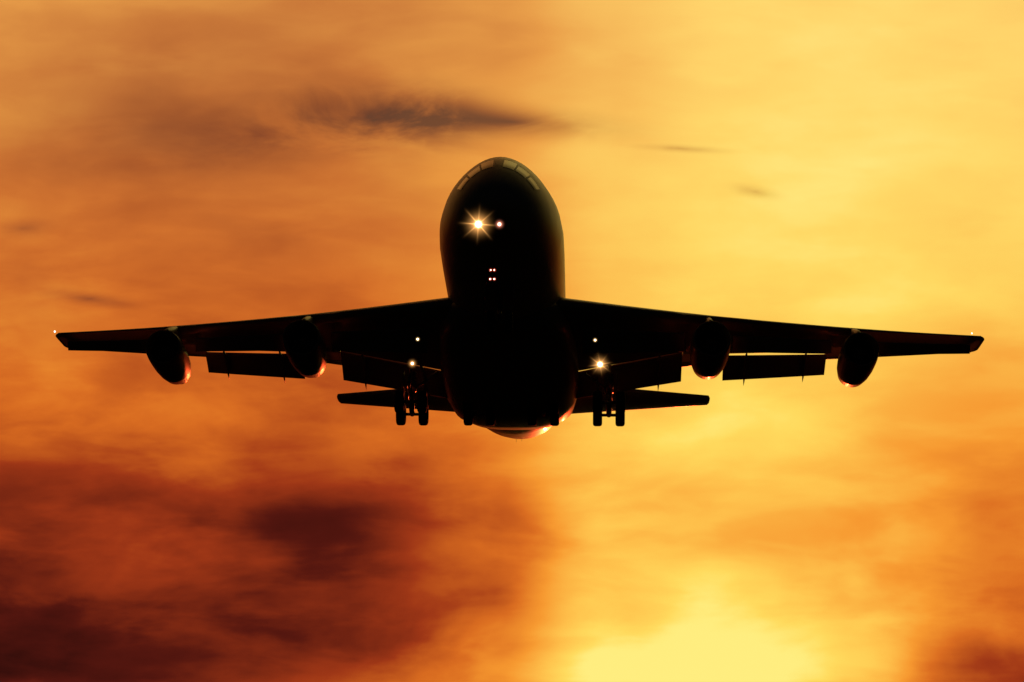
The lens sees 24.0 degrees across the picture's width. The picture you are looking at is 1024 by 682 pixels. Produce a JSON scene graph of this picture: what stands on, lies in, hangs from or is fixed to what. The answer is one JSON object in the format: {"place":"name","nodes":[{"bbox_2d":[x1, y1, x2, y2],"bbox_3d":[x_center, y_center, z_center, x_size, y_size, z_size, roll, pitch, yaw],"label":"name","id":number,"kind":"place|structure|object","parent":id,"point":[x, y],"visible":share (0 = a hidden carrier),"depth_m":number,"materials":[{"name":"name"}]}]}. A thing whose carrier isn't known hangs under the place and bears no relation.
{"place":"outdoors","nodes":[
{"label":"outdoors","id":0,"kind":"place"},
{"bbox_2d":[0,0,1023,681],"label":"sky","id":1,"kind":"structure","parent":0,"point":[836,163],"materials":[{"name":"orange"}]},
{"bbox_2d":[56,157,983,438],"bbox_3d":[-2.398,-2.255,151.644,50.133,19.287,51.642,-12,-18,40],"label":"aircraft","id":2,"kind":"object","parent":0,"point":[506,337],"visible":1,"depth_m":136.00,"materials":[{"name":"black metal"}]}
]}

